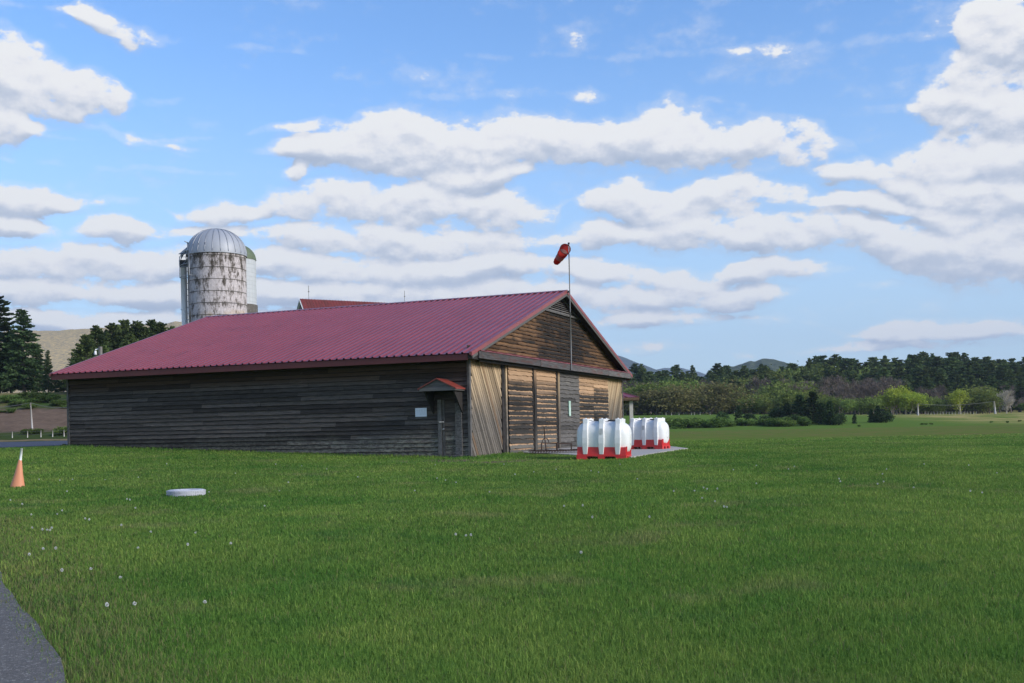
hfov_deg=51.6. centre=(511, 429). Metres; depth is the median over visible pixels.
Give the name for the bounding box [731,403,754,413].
leafy bush
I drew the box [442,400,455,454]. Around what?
door
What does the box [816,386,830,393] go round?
bare tree
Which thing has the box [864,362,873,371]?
pine tree
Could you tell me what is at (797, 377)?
pine tree
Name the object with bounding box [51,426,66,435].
shrub
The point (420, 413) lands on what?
notice sheet
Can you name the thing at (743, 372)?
pine tree
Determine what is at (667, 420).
shrub
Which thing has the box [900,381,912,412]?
pine tree
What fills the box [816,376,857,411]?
bare tree
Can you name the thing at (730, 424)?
shrub
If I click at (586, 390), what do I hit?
sliding door
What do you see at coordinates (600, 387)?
sliding door
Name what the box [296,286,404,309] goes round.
old barn
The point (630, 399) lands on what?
pavilion
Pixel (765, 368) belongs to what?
pine tree
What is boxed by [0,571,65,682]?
path
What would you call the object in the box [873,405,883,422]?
evergreen shrub
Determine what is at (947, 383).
pine tree
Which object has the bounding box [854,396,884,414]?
leafy bush
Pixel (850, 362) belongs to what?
pine tree
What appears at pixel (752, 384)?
pine tree
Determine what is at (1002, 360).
pine tree
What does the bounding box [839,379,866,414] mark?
bare tree
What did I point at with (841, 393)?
bare tree
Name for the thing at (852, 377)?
pine tree
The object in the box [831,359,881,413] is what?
leafy bush
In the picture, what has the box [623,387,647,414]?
leafy bush
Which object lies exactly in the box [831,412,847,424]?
evergreen shrub
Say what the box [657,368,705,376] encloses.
hill
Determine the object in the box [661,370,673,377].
pine tree
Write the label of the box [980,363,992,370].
pine tree
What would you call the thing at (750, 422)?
shrub
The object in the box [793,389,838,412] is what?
leafy bush
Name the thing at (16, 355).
spruce tree
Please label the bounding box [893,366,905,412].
pine tree
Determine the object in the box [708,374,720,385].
pine tree
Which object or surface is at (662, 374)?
pine tree
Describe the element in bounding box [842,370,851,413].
pine tree
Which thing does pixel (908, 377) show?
pine tree
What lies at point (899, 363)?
pine tree
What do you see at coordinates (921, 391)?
bare tree
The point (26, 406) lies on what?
shrub
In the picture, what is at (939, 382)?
pine tree
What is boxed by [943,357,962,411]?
pine tree
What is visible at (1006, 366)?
pine tree
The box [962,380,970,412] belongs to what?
pine tree
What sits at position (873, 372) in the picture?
pine tree
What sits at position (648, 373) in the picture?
pine tree
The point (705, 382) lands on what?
bare tree
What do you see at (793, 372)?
leafy bush
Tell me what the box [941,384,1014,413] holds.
leafy bush
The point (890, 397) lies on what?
leafy tree
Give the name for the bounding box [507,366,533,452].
sliding door
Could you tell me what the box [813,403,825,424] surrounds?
evergreen shrub
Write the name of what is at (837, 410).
pine tree
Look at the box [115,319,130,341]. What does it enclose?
pine tree
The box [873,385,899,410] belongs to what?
bare tree
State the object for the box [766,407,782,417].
evergreen shrub
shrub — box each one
[0,394,21,401]
[5,408,16,412]
[8,397,39,402]
[8,400,27,406]
[16,391,54,401]
[19,428,43,434]
[21,402,37,408]
[37,393,60,402]
[49,399,66,405]
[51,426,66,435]
[665,417,679,426]
[669,417,703,428]
[698,419,718,427]
[705,416,730,426]
[715,411,729,418]
[725,420,735,426]
[733,405,742,420]
[733,418,743,425]
[737,418,757,425]
[741,413,757,424]
[756,418,768,424]
[758,415,770,420]
[764,417,791,425]
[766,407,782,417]
[776,419,797,426]
[780,402,791,416]
[788,414,800,424]
[791,395,810,416]
[796,416,812,425]
[803,391,818,423]
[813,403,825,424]
[822,401,836,424]
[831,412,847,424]
[852,414,856,423]
[867,409,875,422]
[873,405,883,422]
[879,411,895,422]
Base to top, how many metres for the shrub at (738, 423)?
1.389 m
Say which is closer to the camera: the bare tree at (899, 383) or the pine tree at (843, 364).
the bare tree at (899, 383)
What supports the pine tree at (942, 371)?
on the ground at (50, 418)
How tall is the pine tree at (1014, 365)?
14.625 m
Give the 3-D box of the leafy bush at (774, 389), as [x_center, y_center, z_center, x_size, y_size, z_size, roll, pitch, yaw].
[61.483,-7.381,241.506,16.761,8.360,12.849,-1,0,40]
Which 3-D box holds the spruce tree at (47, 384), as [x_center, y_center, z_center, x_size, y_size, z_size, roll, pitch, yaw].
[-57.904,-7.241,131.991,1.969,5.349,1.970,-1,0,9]
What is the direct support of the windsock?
attached to the barn at (481, 375)
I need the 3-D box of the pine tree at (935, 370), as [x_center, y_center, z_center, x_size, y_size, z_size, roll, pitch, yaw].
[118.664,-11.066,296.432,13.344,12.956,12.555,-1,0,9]
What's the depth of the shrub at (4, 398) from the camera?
120.06 m
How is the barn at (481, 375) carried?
on the ground at (50, 418)
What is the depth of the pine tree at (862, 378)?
307.69 m
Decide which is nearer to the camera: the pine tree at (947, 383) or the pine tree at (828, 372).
the pine tree at (947, 383)
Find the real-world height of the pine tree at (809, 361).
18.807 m
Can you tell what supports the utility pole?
on the ground at (50, 418)
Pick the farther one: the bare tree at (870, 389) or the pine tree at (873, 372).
the pine tree at (873, 372)
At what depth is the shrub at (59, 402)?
117.39 m
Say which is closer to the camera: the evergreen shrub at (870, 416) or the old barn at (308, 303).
the old barn at (308, 303)
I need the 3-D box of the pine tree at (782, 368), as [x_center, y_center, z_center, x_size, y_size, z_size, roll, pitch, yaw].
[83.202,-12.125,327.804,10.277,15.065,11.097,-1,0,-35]
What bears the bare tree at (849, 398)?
on the ground at (50, 418)
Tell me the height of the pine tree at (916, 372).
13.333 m
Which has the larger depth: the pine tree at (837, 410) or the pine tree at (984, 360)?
the pine tree at (984, 360)
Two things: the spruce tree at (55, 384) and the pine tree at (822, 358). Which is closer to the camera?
the spruce tree at (55, 384)
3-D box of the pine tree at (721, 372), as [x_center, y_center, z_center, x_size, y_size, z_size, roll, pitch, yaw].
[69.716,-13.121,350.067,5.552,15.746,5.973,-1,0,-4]
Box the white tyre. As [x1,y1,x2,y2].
[166,489,205,496]
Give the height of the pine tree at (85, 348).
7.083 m
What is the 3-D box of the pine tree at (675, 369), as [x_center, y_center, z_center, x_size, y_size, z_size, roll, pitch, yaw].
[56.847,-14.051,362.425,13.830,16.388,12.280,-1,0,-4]
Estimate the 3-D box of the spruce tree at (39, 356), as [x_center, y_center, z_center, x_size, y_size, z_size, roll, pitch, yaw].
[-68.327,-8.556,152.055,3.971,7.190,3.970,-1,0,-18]
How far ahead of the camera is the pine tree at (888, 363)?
326.19 m
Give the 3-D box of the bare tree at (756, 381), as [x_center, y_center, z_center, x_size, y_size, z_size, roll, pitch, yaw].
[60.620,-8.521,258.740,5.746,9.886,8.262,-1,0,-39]
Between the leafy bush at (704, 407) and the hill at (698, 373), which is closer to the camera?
the leafy bush at (704, 407)
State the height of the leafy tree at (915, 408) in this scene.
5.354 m
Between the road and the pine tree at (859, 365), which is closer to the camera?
the road
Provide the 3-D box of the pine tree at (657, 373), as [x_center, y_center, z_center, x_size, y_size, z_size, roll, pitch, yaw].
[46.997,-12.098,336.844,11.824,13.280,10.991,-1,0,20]
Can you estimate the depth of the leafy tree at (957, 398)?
219.21 m
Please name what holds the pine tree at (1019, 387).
on the ground at (50, 418)
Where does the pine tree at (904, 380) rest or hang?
on the ground at (50, 418)
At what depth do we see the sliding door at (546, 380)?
45.55 m
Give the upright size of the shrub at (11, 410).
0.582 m
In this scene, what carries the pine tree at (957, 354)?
on the ground at (50, 418)
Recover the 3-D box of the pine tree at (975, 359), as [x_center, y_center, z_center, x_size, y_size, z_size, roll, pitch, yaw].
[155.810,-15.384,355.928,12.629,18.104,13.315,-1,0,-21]
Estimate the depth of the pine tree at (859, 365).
320.96 m
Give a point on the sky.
(726, 182)
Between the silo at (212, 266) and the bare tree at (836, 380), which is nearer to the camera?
the silo at (212, 266)
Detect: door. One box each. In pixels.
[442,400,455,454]
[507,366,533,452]
[536,369,556,449]
[560,372,579,447]
[578,375,594,424]
[593,377,608,419]
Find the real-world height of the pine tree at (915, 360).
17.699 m
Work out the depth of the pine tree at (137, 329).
139.40 m
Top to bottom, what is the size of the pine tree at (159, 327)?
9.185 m
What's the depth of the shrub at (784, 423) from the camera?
157.39 m
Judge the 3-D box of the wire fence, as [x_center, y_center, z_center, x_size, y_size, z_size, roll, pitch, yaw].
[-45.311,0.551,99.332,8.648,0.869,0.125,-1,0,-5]
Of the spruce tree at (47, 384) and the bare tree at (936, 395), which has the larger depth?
the bare tree at (936, 395)
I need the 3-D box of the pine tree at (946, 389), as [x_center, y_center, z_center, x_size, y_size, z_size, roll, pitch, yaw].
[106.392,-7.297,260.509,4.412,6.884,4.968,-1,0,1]
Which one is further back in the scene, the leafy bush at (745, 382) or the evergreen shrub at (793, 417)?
the leafy bush at (745, 382)
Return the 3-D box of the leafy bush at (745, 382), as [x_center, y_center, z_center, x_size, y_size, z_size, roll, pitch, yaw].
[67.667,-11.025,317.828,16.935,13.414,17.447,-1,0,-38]
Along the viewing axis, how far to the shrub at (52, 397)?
119.95 m
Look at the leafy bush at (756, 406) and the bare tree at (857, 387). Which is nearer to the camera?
the leafy bush at (756, 406)
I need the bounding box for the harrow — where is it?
[528,428,576,453]
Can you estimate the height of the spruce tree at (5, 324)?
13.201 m
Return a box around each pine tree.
[60,358,80,387]
[67,334,97,361]
[85,345,109,359]
[88,325,113,350]
[104,322,122,349]
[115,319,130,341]
[118,320,148,347]
[118,333,138,347]
[143,319,156,336]
[150,321,167,335]
[628,363,639,382]
[635,370,650,382]
[637,363,645,381]
[645,371,658,381]
[653,371,661,381]
[657,373,671,383]
[658,376,670,385]
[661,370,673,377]
[668,364,682,376]
[677,371,685,381]
[688,365,696,412]
[705,370,717,381]
[707,363,721,383]
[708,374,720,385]
[717,366,726,379]
[723,365,730,377]
[726,370,742,412]
[728,375,740,412]
[737,370,751,413]
[740,365,748,371]
[746,383,755,413]
[750,366,768,379]
[754,375,765,389]
[758,366,771,376]
[764,374,771,385]
[769,377,778,386]
[775,366,787,374]
[781,375,794,382]
[786,363,798,376]
[792,374,803,383]
[794,369,811,382]
[803,375,812,382]
[805,358,812,368]
[810,375,830,391]
[811,356,821,366]
[817,355,827,367]
[821,361,840,372]
[821,367,835,414]
[829,372,846,413]
[830,354,841,366]
[832,380,848,412]
[835,356,843,412]
[839,357,850,373]
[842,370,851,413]
[843,358,856,371]
[848,372,860,413]
[851,363,867,413]
[859,372,870,413]
[862,357,880,366]
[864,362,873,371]
[866,368,880,394]
[867,367,893,409]
[876,359,895,376]
[881,380,902,413]
[882,371,896,410]
[890,357,903,411]
[892,359,904,368]
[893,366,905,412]
[894,378,912,413]
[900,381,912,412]
[902,374,916,413]
[904,354,921,412]
[910,366,922,412]
[915,373,934,409]
[917,353,923,364]
[918,378,945,413]
[919,351,928,363]
[922,357,932,411]
[924,356,950,377]
[929,367,948,378]
[932,373,946,411]
[933,368,948,412]
[936,381,945,399]
[939,386,950,412]
[942,379,952,412]
[943,352,955,358]
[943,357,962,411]
[945,364,958,410]
[949,374,964,412]
[952,352,965,364]
[952,385,966,410]
[954,368,964,411]
[959,352,969,365]
[961,375,978,388]
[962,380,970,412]
[963,360,975,368]
[970,357,981,363]
[978,381,986,411]
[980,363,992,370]
[981,357,988,363]
[985,376,1000,411]
[986,360,997,410]
[989,367,1016,410]
[995,384,1005,411]
[997,359,1008,366]
[1000,385,1014,411]
[1002,364,1016,384]
[1004,383,1023,411]
[1007,358,1015,373]
[1009,362,1023,380]
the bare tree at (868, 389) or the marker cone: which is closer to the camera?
the marker cone
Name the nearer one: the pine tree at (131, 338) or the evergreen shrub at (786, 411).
the pine tree at (131, 338)
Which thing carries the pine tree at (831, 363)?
on the ground at (50, 418)
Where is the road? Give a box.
[0,441,66,446]
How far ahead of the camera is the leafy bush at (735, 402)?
238.99 m
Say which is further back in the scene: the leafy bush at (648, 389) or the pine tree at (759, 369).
the pine tree at (759, 369)
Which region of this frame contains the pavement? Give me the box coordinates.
[524,446,687,457]
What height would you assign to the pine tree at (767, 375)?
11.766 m
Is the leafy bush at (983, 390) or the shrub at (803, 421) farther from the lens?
the leafy bush at (983, 390)
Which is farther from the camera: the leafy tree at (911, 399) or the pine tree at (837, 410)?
the pine tree at (837, 410)
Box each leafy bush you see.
[623,380,695,414]
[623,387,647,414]
[623,387,685,414]
[628,382,667,414]
[639,380,719,414]
[659,375,704,414]
[659,392,701,414]
[665,379,762,414]
[684,395,718,413]
[704,398,731,413]
[707,384,749,413]
[713,374,752,390]
[725,391,754,410]
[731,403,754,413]
[736,392,774,414]
[737,397,768,413]
[743,364,792,413]
[751,378,818,408]
[755,404,771,413]
[767,387,812,410]
[768,367,800,378]
[768,387,814,414]
[769,394,793,410]
[771,377,825,413]
[785,360,842,384]
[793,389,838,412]
[808,395,843,410]
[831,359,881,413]
[835,397,862,414]
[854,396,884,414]
[913,396,950,414]
[920,402,949,413]
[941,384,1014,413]
[964,391,1004,413]
[976,393,1003,413]
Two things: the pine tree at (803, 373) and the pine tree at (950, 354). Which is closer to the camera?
the pine tree at (803, 373)
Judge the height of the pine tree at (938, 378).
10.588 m
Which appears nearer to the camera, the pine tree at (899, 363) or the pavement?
the pavement
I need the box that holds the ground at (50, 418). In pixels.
[0,392,1023,682]
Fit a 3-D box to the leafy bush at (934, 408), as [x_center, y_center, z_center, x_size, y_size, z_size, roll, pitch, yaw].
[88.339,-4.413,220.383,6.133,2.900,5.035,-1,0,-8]
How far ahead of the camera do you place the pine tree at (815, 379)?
298.97 m
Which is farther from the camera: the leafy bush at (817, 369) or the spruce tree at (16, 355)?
the leafy bush at (817, 369)
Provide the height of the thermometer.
0.680 m
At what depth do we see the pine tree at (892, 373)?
296.36 m
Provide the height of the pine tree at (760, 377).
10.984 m
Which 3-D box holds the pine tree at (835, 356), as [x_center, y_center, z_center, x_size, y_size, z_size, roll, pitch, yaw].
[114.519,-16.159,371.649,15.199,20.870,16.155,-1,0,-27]
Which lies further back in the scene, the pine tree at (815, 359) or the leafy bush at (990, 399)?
the pine tree at (815, 359)
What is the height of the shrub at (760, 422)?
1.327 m
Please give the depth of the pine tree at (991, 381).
269.19 m
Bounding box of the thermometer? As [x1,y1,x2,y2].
[568,401,570,415]
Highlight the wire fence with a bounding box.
[12,430,66,437]
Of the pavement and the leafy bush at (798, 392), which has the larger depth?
the leafy bush at (798, 392)
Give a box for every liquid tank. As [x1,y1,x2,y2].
[577,418,631,458]
[628,417,669,448]
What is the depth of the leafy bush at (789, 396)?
219.99 m
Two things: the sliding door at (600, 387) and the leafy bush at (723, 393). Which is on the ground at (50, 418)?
the leafy bush at (723, 393)
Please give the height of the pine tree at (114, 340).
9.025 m
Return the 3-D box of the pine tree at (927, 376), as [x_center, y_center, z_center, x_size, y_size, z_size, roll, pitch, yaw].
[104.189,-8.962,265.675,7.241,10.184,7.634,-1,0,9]
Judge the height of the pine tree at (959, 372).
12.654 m
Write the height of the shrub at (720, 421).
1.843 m
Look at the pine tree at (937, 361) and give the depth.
320.41 m
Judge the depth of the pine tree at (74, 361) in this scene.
125.61 m
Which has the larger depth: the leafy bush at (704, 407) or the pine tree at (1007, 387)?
the pine tree at (1007, 387)
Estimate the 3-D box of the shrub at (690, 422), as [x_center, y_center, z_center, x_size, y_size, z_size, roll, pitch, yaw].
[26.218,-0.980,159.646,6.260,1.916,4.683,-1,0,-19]
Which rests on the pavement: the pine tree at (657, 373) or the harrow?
the harrow
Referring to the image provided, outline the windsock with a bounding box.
[553,242,571,369]
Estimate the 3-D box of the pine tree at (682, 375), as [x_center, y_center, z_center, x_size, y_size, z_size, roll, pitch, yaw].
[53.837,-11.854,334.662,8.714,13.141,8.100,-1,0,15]
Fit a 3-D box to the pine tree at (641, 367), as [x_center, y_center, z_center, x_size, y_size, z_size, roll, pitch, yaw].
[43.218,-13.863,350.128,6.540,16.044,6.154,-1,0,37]
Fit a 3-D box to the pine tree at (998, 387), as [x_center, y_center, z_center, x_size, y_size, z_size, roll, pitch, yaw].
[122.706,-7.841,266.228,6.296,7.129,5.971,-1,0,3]
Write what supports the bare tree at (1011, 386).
on the ground at (50, 418)
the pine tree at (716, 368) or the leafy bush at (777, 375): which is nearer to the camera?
the leafy bush at (777, 375)
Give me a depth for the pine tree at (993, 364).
326.53 m
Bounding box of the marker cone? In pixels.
[10,448,24,487]
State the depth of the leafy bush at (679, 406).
222.94 m
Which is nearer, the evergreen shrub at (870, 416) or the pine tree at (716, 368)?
the evergreen shrub at (870, 416)
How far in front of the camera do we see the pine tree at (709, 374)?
361.74 m
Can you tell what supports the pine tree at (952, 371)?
on the ground at (50, 418)
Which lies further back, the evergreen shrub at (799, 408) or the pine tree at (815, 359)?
the pine tree at (815, 359)
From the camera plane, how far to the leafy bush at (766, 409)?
230.43 m
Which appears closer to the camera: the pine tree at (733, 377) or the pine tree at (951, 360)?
the pine tree at (733, 377)
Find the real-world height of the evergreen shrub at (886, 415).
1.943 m
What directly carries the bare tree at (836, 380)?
on the ground at (50, 418)
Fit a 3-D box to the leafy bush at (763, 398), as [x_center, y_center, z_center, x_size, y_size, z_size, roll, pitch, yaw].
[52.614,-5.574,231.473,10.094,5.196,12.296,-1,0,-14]
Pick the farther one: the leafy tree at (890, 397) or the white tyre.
the leafy tree at (890, 397)
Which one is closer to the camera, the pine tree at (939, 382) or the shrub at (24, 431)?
the shrub at (24, 431)
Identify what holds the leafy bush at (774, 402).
on the ground at (50, 418)
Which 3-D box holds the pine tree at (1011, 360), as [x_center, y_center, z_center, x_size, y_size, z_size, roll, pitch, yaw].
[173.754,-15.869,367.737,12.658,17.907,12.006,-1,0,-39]
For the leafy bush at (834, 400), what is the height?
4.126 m
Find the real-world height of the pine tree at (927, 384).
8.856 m
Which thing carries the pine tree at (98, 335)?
on the ground at (50, 418)
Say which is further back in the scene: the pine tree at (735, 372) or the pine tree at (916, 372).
the pine tree at (735, 372)
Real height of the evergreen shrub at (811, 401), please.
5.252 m
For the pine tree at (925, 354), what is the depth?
373.09 m
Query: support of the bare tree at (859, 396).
on the ground at (50, 418)
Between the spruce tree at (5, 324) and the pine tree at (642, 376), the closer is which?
the spruce tree at (5, 324)
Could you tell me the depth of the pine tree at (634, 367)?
357.37 m
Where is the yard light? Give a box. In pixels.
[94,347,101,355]
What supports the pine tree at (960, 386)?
on the ground at (50, 418)
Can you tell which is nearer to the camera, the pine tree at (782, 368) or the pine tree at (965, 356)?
the pine tree at (782, 368)
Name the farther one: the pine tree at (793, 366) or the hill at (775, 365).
the hill at (775, 365)
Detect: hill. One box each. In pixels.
[1,321,181,392]
[618,356,658,381]
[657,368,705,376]
[700,359,797,412]
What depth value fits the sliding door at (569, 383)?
48.33 m
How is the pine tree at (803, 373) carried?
on the ground at (50, 418)
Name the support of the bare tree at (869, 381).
on the ground at (50, 418)
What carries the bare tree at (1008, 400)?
on the ground at (50, 418)
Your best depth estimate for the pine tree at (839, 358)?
349.56 m
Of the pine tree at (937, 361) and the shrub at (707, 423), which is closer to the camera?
the shrub at (707, 423)
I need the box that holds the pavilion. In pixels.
[623,392,638,422]
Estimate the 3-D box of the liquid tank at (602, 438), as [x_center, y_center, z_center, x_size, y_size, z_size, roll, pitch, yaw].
[3.078,0.304,35.331,1.775,1.372,1.241,0,0,15]
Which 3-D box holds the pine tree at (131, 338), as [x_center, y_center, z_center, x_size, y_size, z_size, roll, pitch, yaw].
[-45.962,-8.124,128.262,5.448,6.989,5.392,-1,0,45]
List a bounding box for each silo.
[179,228,246,364]
[245,246,257,312]
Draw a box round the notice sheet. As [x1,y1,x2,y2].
[415,408,426,418]
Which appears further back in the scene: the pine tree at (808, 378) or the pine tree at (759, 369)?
the pine tree at (759, 369)
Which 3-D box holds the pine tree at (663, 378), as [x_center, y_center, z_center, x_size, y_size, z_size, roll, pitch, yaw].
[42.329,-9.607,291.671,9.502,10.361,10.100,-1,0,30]
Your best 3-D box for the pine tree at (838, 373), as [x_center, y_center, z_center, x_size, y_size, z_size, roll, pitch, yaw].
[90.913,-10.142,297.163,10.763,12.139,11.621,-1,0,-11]
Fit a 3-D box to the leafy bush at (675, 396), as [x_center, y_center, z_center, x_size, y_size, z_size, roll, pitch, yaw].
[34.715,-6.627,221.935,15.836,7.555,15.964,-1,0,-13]
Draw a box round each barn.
[49,290,632,457]
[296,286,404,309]
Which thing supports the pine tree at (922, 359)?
on the ground at (50, 418)
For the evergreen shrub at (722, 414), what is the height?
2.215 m
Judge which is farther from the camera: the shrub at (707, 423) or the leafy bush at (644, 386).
the leafy bush at (644, 386)
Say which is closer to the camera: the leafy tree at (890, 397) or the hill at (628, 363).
the leafy tree at (890, 397)
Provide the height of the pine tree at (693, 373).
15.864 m
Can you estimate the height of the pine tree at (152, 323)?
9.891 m
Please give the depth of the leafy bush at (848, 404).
212.94 m
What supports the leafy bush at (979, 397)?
on the ground at (50, 418)
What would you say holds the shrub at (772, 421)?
on the ground at (50, 418)
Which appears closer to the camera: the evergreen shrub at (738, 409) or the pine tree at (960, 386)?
the evergreen shrub at (738, 409)
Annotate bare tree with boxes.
[697,379,715,386]
[745,375,770,396]
[788,383,812,391]
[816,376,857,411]
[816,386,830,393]
[827,374,848,407]
[832,387,852,412]
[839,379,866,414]
[843,393,855,413]
[852,384,871,414]
[856,375,895,412]
[857,379,878,414]
[858,377,894,409]
[872,380,894,410]
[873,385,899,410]
[882,377,913,414]
[916,386,928,413]
[922,384,948,413]
[931,388,942,413]
[997,389,1014,412]
[1000,385,1016,411]
[1003,388,1022,412]
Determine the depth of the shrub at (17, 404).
117.65 m
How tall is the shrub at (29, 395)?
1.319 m
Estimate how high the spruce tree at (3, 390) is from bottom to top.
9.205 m
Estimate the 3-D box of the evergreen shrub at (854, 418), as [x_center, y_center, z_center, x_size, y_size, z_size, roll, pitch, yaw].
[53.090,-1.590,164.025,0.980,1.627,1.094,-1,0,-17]
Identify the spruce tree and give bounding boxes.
[0,296,35,392]
[0,309,44,392]
[0,331,32,392]
[26,348,45,392]
[40,350,55,391]
[47,371,61,391]
[55,380,65,391]
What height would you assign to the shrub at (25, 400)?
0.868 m
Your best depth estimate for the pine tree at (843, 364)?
332.43 m
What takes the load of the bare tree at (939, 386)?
on the ground at (50, 418)
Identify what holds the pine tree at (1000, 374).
on the ground at (50, 418)
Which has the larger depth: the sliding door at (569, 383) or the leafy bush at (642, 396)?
the leafy bush at (642, 396)
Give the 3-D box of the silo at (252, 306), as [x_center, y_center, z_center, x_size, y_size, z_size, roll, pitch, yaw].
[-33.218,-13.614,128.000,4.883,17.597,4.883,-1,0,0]
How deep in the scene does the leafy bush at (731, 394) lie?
243.11 m
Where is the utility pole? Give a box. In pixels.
[30,403,32,429]
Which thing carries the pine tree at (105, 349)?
on the ground at (50, 418)
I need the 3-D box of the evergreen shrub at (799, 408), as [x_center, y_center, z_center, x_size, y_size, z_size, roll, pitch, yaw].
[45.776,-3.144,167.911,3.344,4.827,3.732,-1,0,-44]
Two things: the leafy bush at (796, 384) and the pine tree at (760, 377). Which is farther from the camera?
the pine tree at (760, 377)
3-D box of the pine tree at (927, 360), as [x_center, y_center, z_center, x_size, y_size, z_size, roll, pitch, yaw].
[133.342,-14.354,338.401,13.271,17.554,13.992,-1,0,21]
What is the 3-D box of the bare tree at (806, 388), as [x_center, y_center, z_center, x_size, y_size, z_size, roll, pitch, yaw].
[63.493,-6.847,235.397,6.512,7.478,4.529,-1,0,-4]
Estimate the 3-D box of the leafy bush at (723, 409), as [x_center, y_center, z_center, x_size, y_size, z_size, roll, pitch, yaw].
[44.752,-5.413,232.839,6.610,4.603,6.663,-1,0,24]
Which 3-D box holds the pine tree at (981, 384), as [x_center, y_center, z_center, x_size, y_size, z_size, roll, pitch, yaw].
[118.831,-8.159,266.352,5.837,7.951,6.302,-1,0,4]
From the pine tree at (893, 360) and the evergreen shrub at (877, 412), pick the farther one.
the pine tree at (893, 360)
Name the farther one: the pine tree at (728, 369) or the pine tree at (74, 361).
the pine tree at (728, 369)
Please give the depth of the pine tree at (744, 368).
373.21 m
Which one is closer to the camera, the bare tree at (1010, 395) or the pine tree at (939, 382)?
the bare tree at (1010, 395)
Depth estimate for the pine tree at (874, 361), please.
359.82 m
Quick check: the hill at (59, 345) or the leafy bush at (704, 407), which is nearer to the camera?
the leafy bush at (704, 407)
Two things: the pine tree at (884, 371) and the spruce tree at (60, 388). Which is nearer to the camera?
the spruce tree at (60, 388)
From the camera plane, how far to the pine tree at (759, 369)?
338.89 m
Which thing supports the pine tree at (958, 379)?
on the ground at (50, 418)
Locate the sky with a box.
[0,0,1023,373]
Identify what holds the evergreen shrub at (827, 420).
on the ground at (50, 418)
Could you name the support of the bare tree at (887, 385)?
on the ground at (50, 418)
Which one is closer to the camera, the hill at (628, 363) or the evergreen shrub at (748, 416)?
the evergreen shrub at (748, 416)
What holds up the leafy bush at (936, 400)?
on the ground at (50, 418)
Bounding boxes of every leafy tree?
[870,385,913,414]
[892,391,932,414]
[907,391,928,414]
[945,388,973,413]
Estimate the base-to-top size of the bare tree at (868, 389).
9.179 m
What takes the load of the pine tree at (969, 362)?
on the ground at (50, 418)
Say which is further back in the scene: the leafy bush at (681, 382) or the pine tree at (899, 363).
the pine tree at (899, 363)
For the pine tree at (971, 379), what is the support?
on the ground at (50, 418)
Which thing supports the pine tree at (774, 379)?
on the ground at (50, 418)
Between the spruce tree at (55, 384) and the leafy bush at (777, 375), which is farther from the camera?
the leafy bush at (777, 375)
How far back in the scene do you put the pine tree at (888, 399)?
255.91 m
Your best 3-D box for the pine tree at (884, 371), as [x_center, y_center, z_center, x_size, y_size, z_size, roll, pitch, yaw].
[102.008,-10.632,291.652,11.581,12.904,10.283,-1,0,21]
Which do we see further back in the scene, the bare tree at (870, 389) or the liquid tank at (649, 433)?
the bare tree at (870, 389)
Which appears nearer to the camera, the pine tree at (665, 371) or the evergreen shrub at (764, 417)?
the evergreen shrub at (764, 417)

